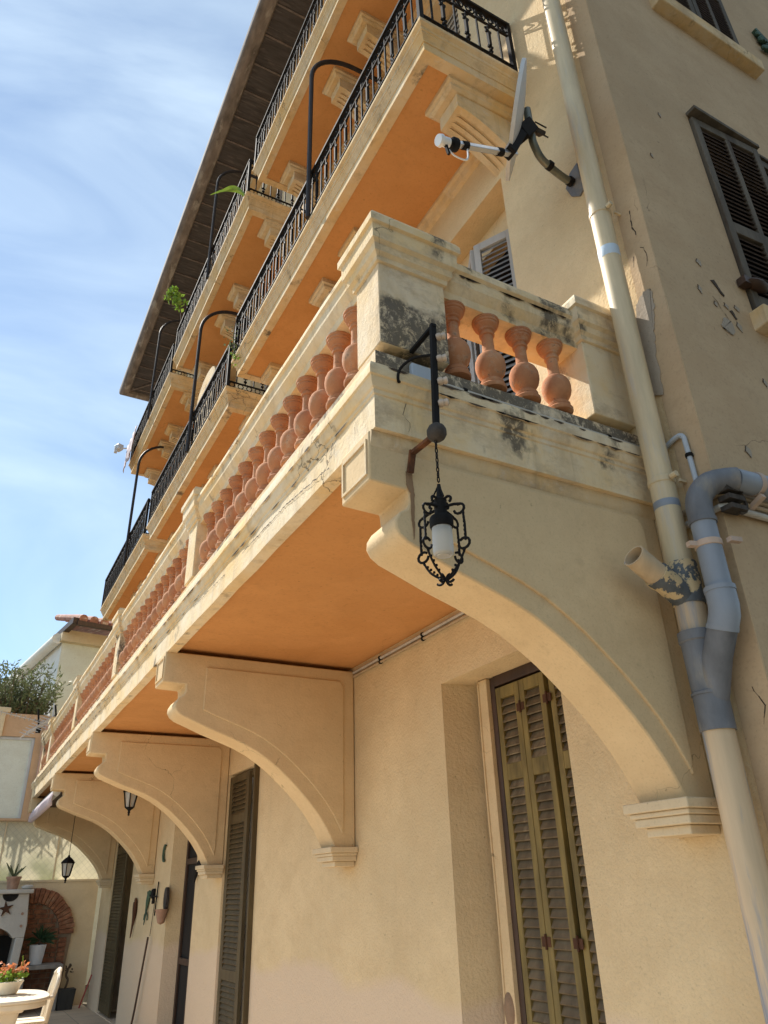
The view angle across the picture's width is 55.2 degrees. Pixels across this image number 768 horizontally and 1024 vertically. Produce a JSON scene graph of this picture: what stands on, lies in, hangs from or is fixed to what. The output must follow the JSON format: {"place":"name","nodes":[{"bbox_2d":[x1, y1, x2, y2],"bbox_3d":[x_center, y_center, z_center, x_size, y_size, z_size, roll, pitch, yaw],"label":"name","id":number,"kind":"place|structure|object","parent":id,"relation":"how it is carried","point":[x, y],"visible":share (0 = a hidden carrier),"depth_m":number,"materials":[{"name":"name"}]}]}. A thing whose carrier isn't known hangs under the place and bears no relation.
{"place":"outdoors","nodes":[
{"label":"outdoors","id":0,"kind":"place"},
{"bbox_2d":[0,614,112,984],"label":"neighbour house","id":1,"kind":"structure","parent":0,"point":[73,645],"depth_m":18.16,"materials":[{"name":"beige paint"}]},
{"bbox_2d":[18,1004,110,1023],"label":"terrace paving","id":2,"kind":"structure","parent":0,"point":[82,1014],"depth_m":11.59,"materials":[{"name":"tile"}]},
{"bbox_2d":[0,889,33,989],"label":"barbecue oven","id":3,"kind":"object","parent":2,"relation":"on","point":[13,924],"visible":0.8,"depth_m":12.25,"materials":[{"name":"white paint"}]},
{"bbox_2d":[0,901,12,915],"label":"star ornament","id":4,"kind":"object","parent":3,"relation":"attached to","point":[5,908],"visible":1,"depth_m":12.18,"materials":[{"name":"metal"}]},
{"bbox_2d":[6,863,25,889],"bbox_3d":[-6.367,6.267,12.658,0.241,0.423,0.241,-9,-28,14],"label":"cactus pot","id":5,"kind":"object","parent":3,"relation":"on","point":[13,880],"visible":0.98,"depth_m":12.56,"materials":[{"name":"ceramic"}]},
{"bbox_2d":[21,885,33,888],"bbox_3d":[-6.105,6.441,12.613,0.149,0.082,0.211,-18,-31,29],"label":"stone","id":6,"kind":"object","parent":3,"relation":"on","point":[27,887],"visible":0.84,"depth_m":12.56,"materials":[{"name":"grey stone"}]},
{"bbox_2d":[0,989,49,1023],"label":"garden table","id":7,"kind":"object","parent":2,"relation":"on","point":[13,1006],"visible":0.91,"depth_m":7.61,"materials":[{"name":"beige plastic"}]},
{"bbox_2d":[0,956,29,995],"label":"flower bowl","id":8,"kind":"object","parent":7,"relation":"on","point":[11,985],"visible":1,"depth_m":8.00,"materials":[{"name":"beige plastic"}]},
{"bbox_2d":[16,967,62,1023],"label":"garden chair","id":9,"kind":"object","parent":2,"relation":"on","point":[43,1017],"visible":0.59,"depth_m":8.48,"materials":[{"name":"beige plastic"}]},
{"bbox_2d":[23,962,63,1011],"bbox_3d":[-5.800,7.989,12.346,0.600,0.675,0.600,12,-30,-26],"label":"stone bench","id":10,"kind":"object","parent":2,"relation":"on","point":[53,966],"visible":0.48,"depth_m":12.29,"materials":[{"name":"grey stone"}]},
{"bbox_2d":[25,925,57,964],"bbox_3d":[-5.870,7.377,12.596,0.602,0.643,0.440,-1,-27,-1],"label":"yucca pot","id":11,"kind":"object","parent":10,"relation":"on","point":[36,953],"visible":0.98,"depth_m":12.49,"materials":[{"name":"green plant"}]},
{"bbox_2d":[55,964,75,1010],"bbox_3d":[-5.379,8.035,12.450,0.289,0.666,0.260,12,-30,-26],"label":"dark planter","id":12,"kind":"object","parent":2,"relation":"on","point":[65,997],"visible":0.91,"depth_m":12.28,"materials":[{"name":"black plastic"}]},
{"bbox_2d":[78,974,91,1007],"bbox_3d":[-5.001,8.023,12.301,0.179,0.478,0.024,-7,-28,9],"label":"red pole","id":13,"kind":"object","parent":2,"relation":"on","point":[85,991],"visible":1,"depth_m":12.29,"materials":[{"name":"red metal"}]},
{"bbox_2d":[130,937,148,1023],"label":"broom handle","id":14,"kind":"object","parent":2,"relation":"on","point":[139,980],"visible":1,"depth_m":9.57,"materials":[{"name":"brown wood"}]},
{"bbox_2d":[83,985,88,1005],"bbox_3d":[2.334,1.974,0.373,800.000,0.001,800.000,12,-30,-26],"label":"ground","id":15,"kind":"structure","parent":0,"point":[85,998],"depth_m":13.74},
{"bbox_2d":[0,659,71,714],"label":"oleander bush","id":16,"kind":"object","parent":15,"relation":"on","point":[17,701],"visible":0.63,"depth_m":15.87,"materials":[{"name":"green plant"}]},
{"bbox_2d":[0,879,99,1004],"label":"garden wall","id":17,"kind":"structure","parent":15,"relation":"on","point":[79,896],"depth_m":13.26,"materials":[{"name":"beige paint"}]},
{"bbox_2d":[0,821,6,853],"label":"fibreglass panel","id":18,"kind":"object","parent":17,"relation":"on","point":[2,827],"visible":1,"depth_m":13.38,"materials":[{"name":"beige plastic"}]},
{"bbox_2d":[0,707,49,821],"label":"annex","id":19,"kind":"object","parent":17,"relation":"on","point":[20,760],"visible":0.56,"depth_m":13.91,"materials":[{"name":"beige paint"}]},
{"bbox_2d":[0,736,34,817],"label":"window","id":20,"kind":"structure","parent":19,"relation":"in","point":[15,752],"depth_m":13.81,"materials":[{"name":"glass"}]},
{"bbox_2d":[0,821,58,880],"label":"fibreglass panel","id":21,"kind":"object","parent":17,"relation":"on","point":[31,847],"visible":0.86,"depth_m":13.44,"materials":[{"name":"beige plastic"}]},
{"bbox_2d":[0,888,74,1009],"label":"brick arch","id":22,"kind":"structure","parent":17,"relation":"attached to","point":[47,908],"depth_m":12.97,"materials":[{"name":"red brick"}]},
{"bbox_2d":[52,837,97,879],"bbox_3d":[-5.732,6.368,13.832,0.798,0.979,0.035,12,-30,-26],"label":"fibreglass panel","id":23,"kind":"object","parent":17,"relation":"on","point":[83,867],"visible":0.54,"depth_m":13.72,"materials":[{"name":"beige plastic"}]},
{"bbox_2d":[28,0,767,1023],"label":"apartment house","id":24,"kind":"structure","parent":15,"relation":"on","point":[498,804],"depth_m":4.61,"materials":[{"name":"beige paint"}]},
{"bbox_2d":[0,703,58,738],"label":"tv aerial","id":25,"kind":"object","parent":24,"relation":"attached to","point":[38,728],"visible":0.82,"depth_m":13.54,"materials":[{"name":"grey metal"}]},
{"bbox_2d":[28,791,62,822],"bbox_3d":[-5.086,4.594,11.500,0.600,0.296,2.860,12,-30,-26],"label":"rolled awning","id":26,"kind":"object","parent":24,"relation":"attached to","point":[50,799],"visible":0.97,"depth_m":11.15,"materials":[{"name":"fabric"}]},
{"bbox_2d":[61,818,74,882],"bbox_3d":[-4.827,4.980,11.388,0.209,1.380,0.209,12,-30,-26],"label":"porch lantern","id":27,"kind":"object","parent":24,"relation":"hanging from","point":[68,862],"visible":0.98,"depth_m":11.13,"materials":[{"name":"black metal"}]},
{"bbox_2d":[114,443,126,453],"bbox_3d":[-5.448,-1.325,15.279,0.351,0.180,0.155,-10,-28,15],"label":"floodlight","id":28,"kind":"object","parent":24,"relation":"attached to","point":[118,447],"visible":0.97,"depth_m":15.26,"materials":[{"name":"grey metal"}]},
{"bbox_2d":[123,426,136,472],"bbox_3d":[-5.107,-1.260,14.769,0.067,0.660,0.863,12,-30,-26],"label":"hung cloth","id":29,"kind":"object","parent":24,"relation":"hanging from","point":[129,449],"visible":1,"depth_m":14.74,"materials":[{"name":"white fabric"}]},
{"bbox_2d":[123,790,137,815],"bbox_3d":[-3.134,3.400,9.145,0.209,0.710,0.209,12,-30,-26],"label":"porch lantern","id":30,"kind":"object","parent":24,"relation":"hanging from","point":[130,799],"visible":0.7,"depth_m":9.02,"materials":[{"name":"black metal"}]},
{"bbox_2d":[130,898,137,937],"bbox_3d":[-3.643,5.898,10.683,0.072,0.523,0.171,12,-30,-26],"label":"parrot ornament","id":31,"kind":"object","parent":24,"relation":"attached to","point":[135,907],"visible":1,"depth_m":10.65,"materials":[{"name":"metal"}]},
{"bbox_2d":[143,890,150,924],"bbox_3d":[-3.270,5.457,10.135,0.056,0.426,0.288,12,-30,-26],"label":"lizard ornament","id":32,"kind":"object","parent":24,"relation":"attached to","point":[147,901],"visible":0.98,"depth_m":10.13,"materials":[{"name":"green metal"}]},
{"bbox_2d":[149,882,158,932],"bbox_3d":[-3.106,5.322,9.857,0.045,0.642,0.431,12,-30,-26],"label":"weathervane ornament","id":33,"kind":"object","parent":24,"relation":"attached to","point":[153,892],"visible":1,"depth_m":9.85,"materials":[{"name":"black metal"}]},
{"bbox_2d":[155,887,169,924],"bbox_3d":[-2.806,4.983,9.300,0.170,0.418,0.170,12,-30,-26],"label":"wall planter","id":34,"kind":"object","parent":24,"relation":"attached to","point":[161,914],"visible":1,"depth_m":9.23,"materials":[{"name":"ceramic"}]},
{"bbox_2d":[162,844,166,861],"bbox_3d":[-2.965,4.602,9.909,0.018,0.217,0.138,12,-30,-26],"label":"moon ornament","id":35,"kind":"object","parent":24,"relation":"attached to","point":[163,852],"visible":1,"depth_m":9.92,"materials":[{"name":"green metal"}]},
{"bbox_2d":[164,285,189,326],"bbox_3d":[-3.646,-3.459,12.681,0.548,1.129,0.309,-18,-31,28],"label":"leafy plant","id":36,"kind":"object","parent":24,"relation":"on","point":[176,300],"visible":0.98,"depth_m":12.76,"materials":[{"name":"green plant"}]},
{"bbox_2d":[172,840,196,1023],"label":"door","id":37,"kind":"structure","parent":24,"relation":"in","point":[178,1017],"depth_m":9.06,"materials":[{"name":"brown wood"}]},
{"bbox_2d":[194,860,200,882],"bbox_3d":[-2.100,4.087,8.363,0.084,0.241,0.356,12,-30,-26],"label":"hook ornament","id":38,"kind":"object","parent":24,"relation":"attached to","point":[196,872],"visible":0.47,"depth_m":8.42,"materials":[{"name":"black metal"}]},
{"bbox_2d":[193,366,216,439],"bbox_3d":[-2.546,-1.381,10.413,0.040,1.400,0.900,12,-30,-26],"label":"privacy screen","id":39,"kind":"object","parent":24,"relation":"on","point":[208,377],"visible":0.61,"depth_m":10.58,"materials":[{"name":"beige fabric"}]},
{"bbox_2d":[211,185,244,196],"bbox_3d":[-2.009,-4.178,9.559,0.471,0.270,0.155,0,-27,-4],"label":"strap leaf plant","id":40,"kind":"object","parent":24,"relation":"on","point":[235,189],"visible":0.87,"depth_m":9.55,"materials":[{"name":"green plant"}]},
{"bbox_2d":[229,352,239,365],"bbox_3d":[-1.631,-1.665,8.015,0.122,0.154,0.088,12,-30,-26],"label":"hanging weed","id":41,"kind":"object","parent":24,"relation":"attached to","point":[235,357],"visible":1,"depth_m":8.02,"materials":[{"name":"green plant"}]},
{"bbox_2d":[223,315,245,354],"bbox_3d":[-1.661,-2.002,8.293,0.281,0.582,0.260,8,-29,-18],"label":"creeper","id":42,"kind":"object","parent":24,"relation":"on","point":[233,344],"visible":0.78,"depth_m":8.27,"materials":[{"name":"green plant"}]},
{"bbox_2d":[240,777,253,1023],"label":"window","id":43,"kind":"structure","parent":24,"relation":"in","point":[252,777],"depth_m":7.63,"materials":[{"name":"brown wood"}]},
{"bbox_2d":[275,189,282,203],"bbox_3d":[-1.639,-4.696,11.919,0.061,2.120,0.880,12,-30,-26],"label":"window","id":44,"kind":"structure","parent":24,"relation":"in","point":[280,191],"depth_m":12.39,"materials":[{"name":"grey"}]},
{"bbox_2d":[352,612,464,673],"bbox_3d":[0.436,0.693,4.763,0.036,0.036,2.865,12,-30,-26],"label":"soffit conduit","id":45,"kind":"object","parent":24,"relation":"attached to","point":[437,626],"visible":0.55,"depth_m":5.15,"materials":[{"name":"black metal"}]},
{"bbox_2d":[409,363,430,379],"bbox_3d":[0.152,-0.565,3.028,0.100,0.080,0.025,12,-30,-26],"label":"junction box","id":46,"kind":"object","parent":24,"relation":"attached to","point":[419,370],"visible":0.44,"depth_m":3.02,"materials":[{"name":"grey plastic"}]},
{"bbox_2d":[407,323,448,473],"bbox_3d":[0.166,-0.452,2.858,0.101,0.607,0.215,12,-30,-26],"label":"lamp bracket","id":47,"kind":"object","parent":24,"relation":"attached to","point":[436,430],"visible":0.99,"depth_m":2.79,"materials":[{"name":"black metal"}]},
{"bbox_2d":[396,354,429,382],"bbox_3d":[0.115,-0.566,2.888,0.082,0.097,0.167,20,-34,-36],"label":"lamp cable","id":48,"kind":"object","parent":47,"relation":"attached to","point":[407,362],"visible":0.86,"depth_m":2.89,"materials":[{"name":"black rubber"}]},
{"bbox_2d":[417,440,470,586],"bbox_3d":[0.196,-0.016,2.553,0.163,0.573,0.163,0,-27,-4],"label":"lantern","id":49,"kind":"object","parent":47,"relation":"hanging from","point":[440,522],"visible":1,"depth_m":2.48,"materials":[{"name":"black metal"}]},
{"bbox_2d":[447,8,459,33],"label":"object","id":50,"kind":"structure","parent":24,"relation":"in","point":[450,24],"depth_m":7.21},
{"bbox_2d":[460,210,515,392],"bbox_3d":[0.855,-0.942,5.306,0.135,2.730,1.140,12,-30,-26],"label":"window","id":51,"kind":"structure","parent":24,"relation":"in","point":[500,225],"depth_m":5.70,"materials":[{"name":"beige paint"}]},
{"bbox_2d":[434,58,583,196],"bbox_3d":[0.761,-2.173,4.238,0.432,0.933,1.080,-23,-34,36],"label":"satellite dish","id":52,"kind":"object","parent":24,"relation":"attached to","point":[522,131],"visible":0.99,"depth_m":4.17,"materials":[{"name":"grey metal"}]},
{"bbox_2d":[477,662,592,1023],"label":"window","id":53,"kind":"structure","parent":24,"relation":"in","point":[509,944],"depth_m":4.21,"materials":[{"name":"brown wood"}]},
{"bbox_2d":[445,384,639,446],"bbox_3d":[0.731,-0.421,3.288,1.190,0.032,0.030,12,-30,-26],"label":"ledge conduit","id":54,"kind":"object","parent":24,"relation":"on","point":[467,390],"visible":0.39,"depth_m":3.22,"materials":[{"name":"black metal"}]},
{"bbox_2d":[542,0,767,1023],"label":"drainpipe","id":55,"kind":"object","parent":24,"relation":"attached to","point":[675,581],"visible":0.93,"depth_m":3.03,"materials":[{"name":"beige metal"}]},
{"bbox_2d":[666,433,697,480],"bbox_3d":[1.345,-0.166,3.299,0.036,0.412,0.149,12,-30,-26],"label":"wall conduit","id":56,"kind":"object","parent":24,"relation":"attached to","point":[689,455],"depth_m":3.30,"materials":[{"name":"grey plastic"}]},
{"bbox_2d":[649,0,767,78],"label":"window","id":57,"kind":"structure","parent":24,"relation":"in","point":[675,12],"depth_m":5.60,"materials":[{"name":"beige stone"}]},
{"bbox_2d":[682,494,767,516],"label":"wall conduit","id":58,"kind":"object","parent":24,"relation":"attached to","point":[762,504],"depth_m":3.21,"materials":[{"name":"beige plastic"}]},
{"bbox_2d":[685,467,767,700],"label":"waste pipe","id":59,"kind":"object","parent":24,"relation":"attached to","point":[721,597],"visible":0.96,"depth_m":2.91,"materials":[{"name":"grey plastic"}]},
{"bbox_2d":[685,503,767,528],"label":"wall conduit","id":60,"kind":"object","parent":24,"relation":"attached to","point":[757,515],"depth_m":3.14,"materials":[{"name":"beige plastic"}]},
{"bbox_2d":[686,105,767,335],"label":"window","id":61,"kind":"structure","parent":24,"relation":"in","point":[759,316],"depth_m":4.84,"materials":[{"name":"brown wood"}]},
{"bbox_2d":[718,484,748,515],"bbox_3d":[1.478,-0.045,3.093,0.140,0.122,0.056,12,-30,-26],"label":"cable bundle","id":62,"kind":"object","parent":24,"relation":"attached to","point":[733,498],"visible":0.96,"depth_m":3.06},
{"bbox_2d":[741,502,767,513],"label":"wall conduit","id":63,"kind":"object","parent":24,"relation":"attached to","point":[761,509],"depth_m":3.18,"materials":[{"name":"beige plastic"}]},
{"bbox_2d":[0,0,258,680],"label":"sky","id":64,"kind":"structure","parent":0,"point":[109,109],"materials":[{"name":"blue"}]}
]}

